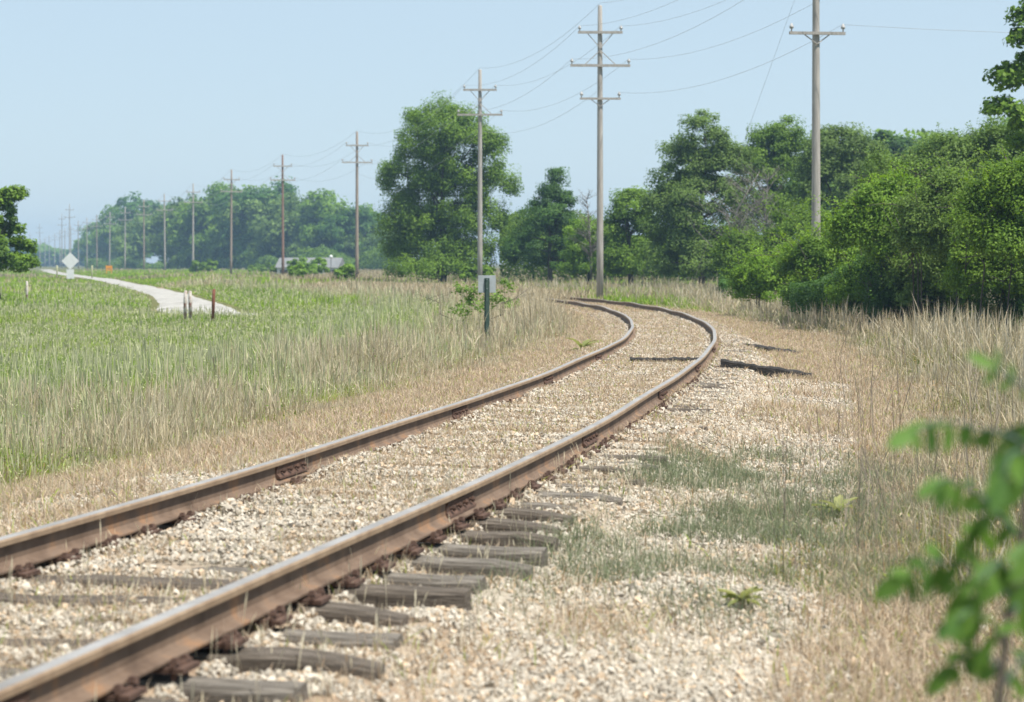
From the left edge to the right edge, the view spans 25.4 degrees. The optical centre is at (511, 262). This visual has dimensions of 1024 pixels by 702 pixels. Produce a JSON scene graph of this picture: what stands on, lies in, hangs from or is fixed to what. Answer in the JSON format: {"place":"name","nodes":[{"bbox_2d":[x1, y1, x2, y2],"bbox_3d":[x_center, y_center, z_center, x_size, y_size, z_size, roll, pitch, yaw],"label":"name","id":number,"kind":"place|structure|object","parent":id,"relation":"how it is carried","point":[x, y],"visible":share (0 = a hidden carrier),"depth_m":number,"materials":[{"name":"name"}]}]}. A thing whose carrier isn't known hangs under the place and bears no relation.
{"place":"outdoors","nodes":[
{"label":"outdoors","id":0,"kind":"place"},
{"bbox_2d":[40,269,252,314],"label":"gravel road","id":1,"kind":"structure","parent":0,"point":[169,299],"depth_m":100.30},
{"bbox_2d":[0,268,1015,307],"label":"meadow grass","id":2,"kind":"structure","parent":0,"point":[150,277],"depth_m":137.78,"materials":[{"name":"plant"}]},
{"bbox_2d":[0,264,1023,701],"bbox_3d":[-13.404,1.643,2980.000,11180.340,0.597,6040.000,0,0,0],"label":"ground","id":3,"kind":"structure","parent":0,"point":[182,566],"depth_m":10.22,"materials":[{"name":"plant"}]},
{"bbox_2d":[0,184,41,300],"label":"edge tree","id":4,"kind":"object","parent":3,"relation":"on","point":[14,260],"visible":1,"depth_m":87.83,"materials":[{"name":"green plant"}]},
{"bbox_2d":[1,235,92,266],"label":"distant woods","id":5,"kind":"object","parent":3,"relation":"on","point":[44,254],"visible":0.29,"depth_m":902.31,"materials":[{"name":"green plant"}]},
{"bbox_2d":[62,253,77,279],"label":"diamond sign","id":6,"kind":"object","parent":3,"relation":"on","point":[69,260],"visible":0.88,"depth_m":173.95,"materials":[{"name":"white metal"}]},
{"bbox_2d":[73,221,114,262],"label":"tree","id":7,"kind":"object","parent":3,"relation":"on","point":[82,241],"visible":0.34,"depth_m":652.65,"materials":[{"name":"green plant"}]},
{"bbox_2d":[88,204,135,260],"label":"tree","id":8,"kind":"object","parent":3,"relation":"on","point":[102,247],"visible":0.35,"depth_m":597.06,"materials":[{"name":"green plant"}]},
{"bbox_2d":[104,191,172,268],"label":"tree","id":9,"kind":"object","parent":3,"relation":"on","point":[132,206],"visible":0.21,"depth_m":546.45,"materials":[{"name":"green plant"}]},
{"bbox_2d":[107,204,175,262],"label":"tree","id":10,"kind":"object","parent":3,"relation":"on","point":[137,238],"visible":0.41,"depth_m":498.43,"materials":[{"name":"green plant"}]},
{"bbox_2d":[136,200,150,269],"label":"utility pole","id":11,"kind":"object","parent":3,"relation":"on","point":[143,206],"visible":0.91,"depth_m":364.64,"materials":[{"name":"brown wood"}]},
{"bbox_2d":[141,193,203,268],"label":"tree","id":12,"kind":"object","parent":3,"relation":"on","point":[156,240],"visible":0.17,"depth_m":452.77,"materials":[{"name":"green plant"}]},
{"bbox_2d":[184,184,202,264],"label":"utility pole","id":13,"kind":"object","parent":3,"relation":"on","point":[192,202],"visible":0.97,"depth_m":290.73,"materials":[{"name":"grey wood"}]},
{"bbox_2d":[161,181,244,261],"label":"tree","id":14,"kind":"object","parent":3,"relation":"on","point":[182,240],"visible":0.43,"depth_m":442.19,"materials":[{"name":"green plant"}]},
{"bbox_2d":[189,259,217,271],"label":"field shrub","id":15,"kind":"object","parent":3,"relation":"on","point":[209,265],"visible":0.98,"depth_m":289.31,"materials":[{"name":"green plant"}]},
{"bbox_2d":[206,228,235,267],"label":"tree","id":16,"kind":"object","parent":3,"relation":"on","point":[213,254],"visible":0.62,"depth_m":430.71,"materials":[{"name":"green plant"}]},
{"bbox_2d":[181,184,269,263],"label":"tree","id":17,"kind":"object","parent":3,"relation":"on","point":[204,238],"visible":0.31,"depth_m":434.26,"materials":[{"name":"green plant"}]},
{"bbox_2d":[221,170,241,274],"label":"utility pole","id":18,"kind":"object","parent":3,"relation":"on","point":[230,191],"visible":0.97,"depth_m":246.94,"materials":[{"name":"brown wood"}]},
{"bbox_2d":[84,236,400,269],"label":"undergrowth","id":19,"kind":"object","parent":3,"relation":"on","point":[374,261],"visible":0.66,"depth_m":411.56,"materials":[{"name":"green plant"}]},
{"bbox_2d":[208,175,299,257],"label":"tree","id":20,"kind":"object","parent":3,"relation":"on","point":[242,242],"visible":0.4,"depth_m":424.08,"materials":[{"name":"green plant"}]},
{"bbox_2d":[247,262,274,271],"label":"field shrub","id":21,"kind":"object","parent":3,"relation":"on","point":[258,267],"visible":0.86,"depth_m":299.34,"materials":[{"name":"green plant"}]},
{"bbox_2d":[219,193,304,263],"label":"tree","id":22,"kind":"object","parent":3,"relation":"on","point":[262,212],"visible":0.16,"depth_m":415.49,"materials":[{"name":"green plant"}]},
{"bbox_2d":[246,192,318,257],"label":"tree","id":23,"kind":"object","parent":3,"relation":"on","point":[272,227],"visible":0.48,"depth_m":405.88,"materials":[{"name":"green plant"}]},
{"bbox_2d":[270,155,294,274],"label":"utility pole","id":24,"kind":"object","parent":3,"relation":"on","point":[283,170],"visible":0.96,"depth_m":212.67,"materials":[{"name":"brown wood"}]},
{"bbox_2d":[282,263,315,278],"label":"field shrub","id":25,"kind":"object","parent":3,"relation":"on","point":[298,269],"visible":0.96,"depth_m":164.74,"materials":[{"name":"green plant"}]},
{"bbox_2d":[286,257,329,274],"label":"field shrub","id":26,"kind":"object","parent":3,"relation":"on","point":[311,267],"visible":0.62,"depth_m":214.78,"materials":[{"name":"green plant"}]},
{"bbox_2d":[275,258,344,273],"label":"white building","id":27,"kind":"structure","parent":3,"relation":"on","point":[333,264],"depth_m":234.51,"materials":[{"name":"paint"}]},
{"bbox_2d":[285,234,335,257],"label":"tree","id":28,"kind":"object","parent":3,"relation":"on","point":[306,244],"visible":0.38,"depth_m":396.17,"materials":[{"name":"green plant"}]},
{"bbox_2d":[0,271,626,518],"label":"tall grass","id":29,"kind":"structure","parent":3,"relation":"on","point":[116,397],"depth_m":33.20,"materials":[{"name":"plant"}]},
{"bbox_2d":[288,188,353,246],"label":"tree","id":30,"kind":"object","parent":3,"relation":"on","point":[322,199],"visible":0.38,"depth_m":399.70,"materials":[{"name":"green plant"}]},
{"bbox_2d":[299,202,375,251],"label":"tree","id":31,"kind":"object","parent":3,"relation":"on","point":[308,232],"visible":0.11,"depth_m":391.81,"materials":[{"name":"green plant"}]},
{"bbox_2d":[332,263,360,280],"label":"field shrub","id":32,"kind":"object","parent":3,"relation":"on","point":[345,270],"visible":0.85,"depth_m":149.69,"materials":[{"name":"green plant"}]},
{"bbox_2d":[316,202,387,256],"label":"tree","id":33,"kind":"object","parent":3,"relation":"on","point":[366,220],"visible":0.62,"depth_m":381.83,"materials":[{"name":"green plant"}]},
{"bbox_2d":[342,132,371,275],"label":"utility pole","id":34,"kind":"object","parent":3,"relation":"on","point":[356,235],"visible":0.98,"depth_m":175.27,"materials":[{"name":"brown wood"}]},
{"bbox_2d":[341,234,376,257],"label":"tree","id":35,"kind":"object","parent":3,"relation":"on","point":[347,244],"visible":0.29,"depth_m":379.49,"materials":[{"name":"green plant"}]},
{"bbox_2d":[360,221,428,260],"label":"tree","id":36,"kind":"object","parent":3,"relation":"on","point":[367,242],"visible":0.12,"depth_m":372.66,"materials":[{"name":"green plant"}]},
{"bbox_2d":[0,432,822,701],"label":"dry stems","id":37,"kind":"object","parent":3,"relation":"on","point":[478,601],"visible":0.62,"depth_m":10.16,"materials":[{"name":"beige plant"}]},
{"bbox_2d":[256,484,577,512],"bbox_3d":[-0.868,1.467,13.717,2.572,0.253,0.213,0,0,12],"label":"railroad tie","id":38,"kind":"object","parent":3,"relation":"on","point":[516,496],"visible":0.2,"depth_m":13.48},
{"bbox_2d":[372,89,523,282],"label":"broadleaf tree","id":39,"kind":"object","parent":3,"relation":"on","point":[418,223],"visible":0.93,"depth_m":139.09,"materials":[{"name":"green plant"}]},
{"bbox_2d":[290,280,613,303],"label":"track weeds","id":40,"kind":"object","parent":3,"relation":"on","point":[560,293],"visible":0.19,"depth_m":90.34,"materials":[{"name":"beige plant"}]},
{"bbox_2d":[305,468,608,488],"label":"railroad tie","id":41,"kind":"object","parent":3,"relation":"on","point":[547,474],"visible":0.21,"depth_m":14.64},
{"bbox_2d":[415,281,528,326],"bbox_3d":[-0.895,1.046,52.122,2.873,1.326,0.896,0,0,0],"label":"field shrub","id":42,"kind":"object","parent":3,"relation":"on","point":[469,299],"visible":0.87,"depth_m":51.96,"materials":[{"name":"green plant"}]},
{"bbox_2d":[459,265,496,283],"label":"field shrub","id":43,"kind":"object","parent":3,"relation":"on","point":[470,272],"visible":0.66,"depth_m":127.75,"materials":[{"name":"green plant"}]},
{"bbox_2d":[457,69,502,283],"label":"utility pole","id":44,"kind":"object","parent":3,"relation":"on","point":[479,246],"visible":0.95,"depth_m":118.95,"materials":[{"name":"grey wood"}]},
{"bbox_2d":[478,275,495,342],"bbox_3d":[-0.494,1.061,44.995,0.350,1.627,0.070,0,0,-3],"label":"trackside sign","id":45,"kind":"object","parent":3,"relation":"on","point":[486,285],"visible":0.84,"depth_m":45.01,"materials":[{"name":"grey metal"}]},
{"bbox_2d":[454,278,528,317],"bbox_3d":[-0.397,1.046,58.120,2.146,1.325,0.930,0,0,-20],"label":"field shrub","id":46,"kind":"object","parent":3,"relation":"on","point":[498,295],"visible":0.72,"depth_m":58.02,"materials":[{"name":"green plant"}]},
{"bbox_2d":[0,311,1023,701],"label":"ballast","id":47,"kind":"structure","parent":3,"relation":"on","point":[216,529],"depth_m":10.89,"materials":[{"name":"gravel"}]},
{"bbox_2d":[91,675,184,701],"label":"railroad tie","id":48,"kind":"object","parent":47,"relation":"on","point":[133,691],"visible":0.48,"depth_m":7.33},
{"bbox_2d":[0,296,717,701],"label":"rail","id":49,"kind":"object","parent":48,"relation":"on","point":[96,670],"visible":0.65,"depth_m":9.20,"materials":[{"name":"metal"}]},
{"bbox_2d":[0,654,308,701],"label":"railroad tie","id":50,"kind":"object","parent":47,"relation":"on","point":[176,670],"visible":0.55,"depth_m":7.74,"materials":[{"name":"wood"}]},
{"bbox_2d":[0,629,384,681],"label":"railroad tie","id":51,"kind":"object","parent":47,"relation":"on","point":[263,659],"visible":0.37,"depth_m":8.23,"materials":[{"name":"wood"}]},
{"bbox_2d":[1,605,403,650],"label":"railroad tie","id":52,"kind":"object","parent":47,"relation":"on","point":[274,617],"visible":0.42,"depth_m":8.78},
{"bbox_2d":[0,587,408,626],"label":"railroad tie","id":53,"kind":"object","parent":47,"relation":"on","point":[337,611],"visible":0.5,"depth_m":9.36,"materials":[{"name":"wood"}]},
{"bbox_2d":[0,562,471,611],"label":"railroad tie","id":54,"kind":"object","parent":47,"relation":"on","point":[376,595],"visible":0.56,"depth_m":9.86,"materials":[{"name":"wood"}]},
{"bbox_2d":[0,298,635,574],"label":"rail","id":55,"kind":"object","parent":54,"relation":"on","point":[42,543],"visible":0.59,"depth_m":13.33,"materials":[{"name":"metal"}]},
{"bbox_2d":[24,548,486,594],"bbox_3d":[-1.425,1.465,10.572,2.654,0.248,0.215,0,0,11],"label":"railroad tie","id":56,"kind":"object","parent":47,"relation":"on","point":[423,580],"visible":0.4,"depth_m":10.37,"materials":[{"name":"wood"}]},
{"bbox_2d":[82,535,533,581],"bbox_3d":[-1.183,1.466,11.084,2.618,0.244,0.212,0,0,10],"label":"railroad tie","id":57,"kind":"object","parent":47,"relation":"on","point":[468,566],"visible":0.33,"depth_m":10.87,"materials":[{"name":"wood"}]},
{"bbox_2d":[121,524,548,567],"bbox_3d":[-1.129,1.464,11.590,2.654,0.246,0.215,0,0,10],"label":"railroad tie","id":58,"kind":"object","parent":47,"relation":"on","point":[434,539],"visible":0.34,"depth_m":11.37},
{"bbox_2d":[157,511,558,551],"bbox_3d":[-1.043,1.460,12.145,2.623,0.240,0.207,0,0,13],"label":"railroad tie","id":59,"kind":"object","parent":47,"relation":"on","point":[462,525],"visible":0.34,"depth_m":11.88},
{"bbox_2d":[201,502,559,534],"bbox_3d":[-1.008,1.458,12.683,2.572,0.237,0.213,0,0,12],"label":"railroad tie","id":60,"kind":"object","parent":47,"relation":"on","point":[493,523],"visible":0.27,"depth_m":12.41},
{"bbox_2d":[239,493,573,525],"bbox_3d":[-0.918,1.458,13.184,2.572,0.227,0.213,0,0,12],"label":"railroad tie","id":61,"kind":"object","parent":47,"relation":"on","point":[530,514],"visible":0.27,"depth_m":12.90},
{"bbox_2d":[280,476,622,505],"bbox_3d":[-0.600,1.465,14.239,2.618,0.251,0.212,0,0,9],"label":"railroad tie","id":62,"kind":"object","parent":47,"relation":"on","point":[536,486],"visible":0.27,"depth_m":14.05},
{"bbox_2d":[630,357,698,361],"bbox_3d":[2.135,1.401,31.150,1.039,0.239,0.193,0,0,6],"label":"old timber","id":63,"kind":"object","parent":47,"relation":"on","point":[672,359],"visible":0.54,"depth_m":31.08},
{"bbox_2d":[382,443,666,465],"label":"railroad tie","id":64,"kind":"object","parent":3,"relation":"on","point":[616,456],"visible":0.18,"depth_m":16.63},
{"bbox_2d":[497,166,583,283],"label":"conical tree","id":65,"kind":"object","parent":3,"relation":"on","point":[552,220],"visible":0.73,"depth_m":131.44,"materials":[{"name":"green plant"}]},
{"bbox_2d":[566,189,606,277],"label":"bare tree","id":66,"kind":"object","parent":3,"relation":"on","point":[589,231],"visible":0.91,"depth_m":119.96,"materials":[{"name":"grey plant"}]},
{"bbox_2d":[555,215,634,281],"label":"bushy tree","id":67,"kind":"object","parent":3,"relation":"on","point":[578,255],"visible":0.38,"depth_m":121.40,"materials":[{"name":"green plant"}]},
{"bbox_2d":[551,465,643,486],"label":"railroad tie","id":68,"kind":"object","parent":3,"relation":"on","point":[560,467],"visible":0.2,"depth_m":15.09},
{"bbox_2d":[570,5,629,298],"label":"utility pole","id":69,"kind":"object","parent":3,"relation":"on","point":[599,65],"visible":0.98,"depth_m":89.30,"materials":[{"name":"grey wood"}]},
{"bbox_2d":[84,0,620,221],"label":"power wire","id":70,"kind":"object","parent":69,"relation":"attached to","point":[390,131],"visible":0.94,"depth_m":143.87,"materials":[{"name":"metal"}]},
{"bbox_2d":[565,457,634,476],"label":"railroad tie","id":71,"kind":"object","parent":3,"relation":"on","point":[604,469],"visible":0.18,"depth_m":15.56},
{"bbox_2d":[508,401,713,412],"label":"railroad tie","id":72,"kind":"object","parent":3,"relation":"on","point":[675,409],"visible":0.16,"depth_m":21.89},
{"bbox_2d":[590,185,666,283],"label":"broadleaf tree","id":73,"kind":"object","parent":3,"relation":"on","point":[622,255],"visible":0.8,"depth_m":117.40,"materials":[{"name":"green plant"}]},
{"bbox_2d":[638,108,759,284],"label":"broadleaf tree","id":74,"kind":"object","parent":3,"relation":"on","point":[667,199],"visible":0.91,"depth_m":111.31,"materials":[{"name":"green plant"}]},
{"bbox_2d":[459,418,956,647],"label":"wiry tufts","id":75,"kind":"object","parent":3,"relation":"on","point":[721,509],"visible":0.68,"depth_m":13.21,"materials":[{"name":"green plant"}]},
{"bbox_2d":[404,274,1023,701],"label":"dry weeds","id":76,"kind":"object","parent":3,"relation":"on","point":[948,336],"visible":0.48,"depth_m":30.20,"materials":[{"name":"beige plant"}]},
{"bbox_2d":[686,159,773,287],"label":"bare tree","id":77,"kind":"object","parent":3,"relation":"on","point":[749,190],"visible":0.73,"depth_m":98.98,"materials":[{"name":"grey plant"}]},
{"bbox_2d":[718,586,762,607],"bbox_3d":[1.063,1.552,10.604,0.208,0.087,0.228,0,0,0],"label":"broadleaf weed","id":78,"kind":"object","parent":3,"relation":"on","point":[742,595],"visible":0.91,"depth_m":10.59,"materials":[{"name":"green plant"}]},
{"bbox_2d":[721,163,793,246],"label":"bare tree","id":79,"kind":"object","parent":3,"relation":"on","point":[763,208],"visible":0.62,"depth_m":99.97,"materials":[{"name":"grey plant"}]},
{"bbox_2d":[698,190,833,290],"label":"leafy bush","id":80,"kind":"object","parent":3,"relation":"on","point":[788,225],"visible":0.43,"depth_m":89.47,"materials":[{"name":"green plant"}]},
{"bbox_2d":[720,359,811,378],"bbox_3d":[3.443,1.503,30.800,1.226,0.413,0.196,0,0,9],"label":"old timber","id":81,"kind":"object","parent":3,"relation":"on","point":[765,370],"visible":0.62,"depth_m":30.73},
{"bbox_2d":[715,235,828,316],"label":"leafy bush","id":82,"kind":"object","parent":3,"relation":"on","point":[761,282],"visible":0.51,"depth_m":67.62,"materials":[{"name":"green plant"}]},
{"bbox_2d":[719,114,825,238],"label":"broadleaf tree","id":83,"kind":"object","parent":3,"relation":"on","point":[777,144],"visible":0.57,"depth_m":119.11,"materials":[{"name":"green plant"}]},
{"bbox_2d":[743,343,801,353],"bbox_3d":[4.443,1.549,38.850,0.195,0.322,1.200,0,0,-41],"label":"old timber","id":84,"kind":"object","parent":3,"relation":"on","point":[768,348],"visible":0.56,"depth_m":38.82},
{"bbox_2d":[751,204,865,318],"bbox_3d":[8.537,0.143,62.176,4.343,3.836,3.505,0,0,0],"label":"leafy bush","id":85,"kind":"object","parent":3,"relation":"on","point":[806,255],"visible":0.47,"depth_m":61.60,"materials":[{"name":"green plant"}]},
{"bbox_2d":[789,0,845,314],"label":"utility pole","id":86,"kind":"object","parent":3,"relation":"on","point":[815,33],"visible":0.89,"depth_m":63.90,"materials":[{"name":"grey wood"}]},
{"bbox_2d":[79,0,676,226],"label":"power wire","id":87,"kind":"object","parent":86,"relation":"attached to","point":[436,112],"visible":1,"depth_m":122.42,"materials":[{"name":"metal"}]},
{"bbox_2d":[99,0,724,220],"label":"power wire","id":88,"kind":"object","parent":86,"relation":"attached to","point":[463,113],"visible":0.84,"depth_m":116.48,"materials":[{"name":"metal"}]},
{"bbox_2d":[90,0,742,226],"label":"power wire","id":89,"kind":"object","parent":86,"relation":"attached to","point":[462,110],"visible":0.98,"depth_m":103.36,"materials":[{"name":"metal"}]},
{"bbox_2d":[84,4,811,231],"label":"power wire","id":90,"kind":"object","parent":86,"relation":"attached to","point":[539,108],"visible":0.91,"depth_m":98.57,"materials":[{"name":"metal"}]},
{"bbox_2d":[620,25,1008,92],"bbox_3d":[14.610,-6.382,68.064,13.433,0.647,45.353,0,0,-43],"label":"power wire","id":91,"kind":"object","parent":86,"relation":"attached to","point":[821,36],"visible":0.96,"depth_m":64.58,"materials":[{"name":"metal"}]},
{"bbox_2d":[811,494,858,513],"bbox_3d":[2.059,1.558,14.619,0.285,0.120,0.394,0,0,21],"label":"broadleaf weed","id":92,"kind":"object","parent":3,"relation":"on","point":[839,500],"visible":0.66,"depth_m":14.64,"materials":[{"name":"green plant"}]},
{"bbox_2d":[789,121,903,247],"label":"broadleaf tree","id":93,"kind":"object","parent":3,"relation":"on","point":[840,160],"visible":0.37,"depth_m":109.28,"materials":[{"name":"green plant"}]},
{"bbox_2d":[778,128,928,213],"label":"hazy tree","id":94,"kind":"object","parent":3,"relation":"on","point":[906,135],"visible":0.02,"depth_m":209.68,"materials":[{"name":"green plant"}]},
{"bbox_2d":[718,245,992,294],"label":"thicket backing","id":95,"kind":"object","parent":3,"relation":"on","point":[722,282],"visible":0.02,"depth_m":86.64,"materials":[{"name":"green plant"}]},
{"bbox_2d":[806,157,943,326],"bbox_3d":[8.664,-0.269,54.607,3.648,4.641,4.795,0,0,0],"label":"leafy bush","id":96,"kind":"object","parent":3,"relation":"on","point":[855,220],"visible":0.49,"depth_m":53.67,"materials":[{"name":"green plant"}]},
{"bbox_2d":[749,297,1023,630],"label":"dead stalks","id":97,"kind":"object","parent":3,"relation":"on","point":[877,473],"visible":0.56,"depth_m":14.45,"materials":[{"name":"beige plant"}]},
{"bbox_2d":[861,129,925,173],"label":"dark tree","id":98,"kind":"object","parent":3,"relation":"on","point":[899,142],"visible":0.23,"depth_m":149.27,"materials":[{"name":"green plant"}]},
{"bbox_2d":[788,208,1022,315],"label":"shaded foliage","id":99,"kind":"object","parent":3,"relation":"on","point":[803,294],"visible":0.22,"depth_m":56.70,"materials":[{"name":"green plant"}]},
{"bbox_2d":[845,257,993,334],"bbox_3d":[9.679,0.940,53.676,3.584,2.323,2.349,0,0,0],"label":"leafy bush","id":100,"kind":"object","parent":3,"relation":"on","point":[877,298],"visible":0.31,"depth_m":53.53,"materials":[{"name":"green plant"}]},
{"bbox_2d":[863,146,988,328],"bbox_3d":[9.649,-0.282,51.708,3.533,4.673,4.941,0,0,0],"label":"leafy bush","id":101,"kind":"object","parent":3,"relation":"on","point":[927,233],"visible":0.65,"depth_m":50.87,"materials":[{"name":"green plant"}]},
{"bbox_2d":[852,114,1023,191],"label":"leafy bush","id":102,"kind":"object","parent":3,"relation":"on","point":[966,146],"visible":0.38,"depth_m":73.51,"materials":[{"name":"green plant"}]},
{"bbox_2d":[872,347,1023,701],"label":"leafy sapling","id":103,"kind":"object","parent":3,"relation":"on","point":[1003,494],"visible":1,"depth_m":3.27,"materials":[{"name":"leaf"},{"name":"bark"}]},
{"bbox_2d":[919,283,1023,338],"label":"leafy bush","id":104,"kind":"object","parent":3,"relation":"on","point":[1018,305],"visible":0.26,"depth_m":47.25,"materials":[{"name":"green plant"}]},
{"bbox_2d":[934,147,1023,331],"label":"leafy bush","id":105,"kind":"object","parent":3,"relation":"on","point":[990,248],"visible":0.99,"depth_m":44.74,"materials":[{"name":"green plant"}]},
{"bbox_2d":[978,0,1023,149],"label":"overhanging tree","id":106,"kind":"object","parent":3,"relation":"on","point":[1007,74],"visible":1,"depth_m":59.90,"materials":[{"name":"green plant"}]},
{"bbox_2d":[0,0,1023,263],"label":"sky","id":107,"kind":"structure","parent":0,"point":[102,101],"materials":[{"name":"blue"}]},
{"bbox_2d":[499,208,761,281],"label":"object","id":108,"kind":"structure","parent":0,"point":[514,218],"depth_m":140.53,"materials":[{"name":"green plant"}]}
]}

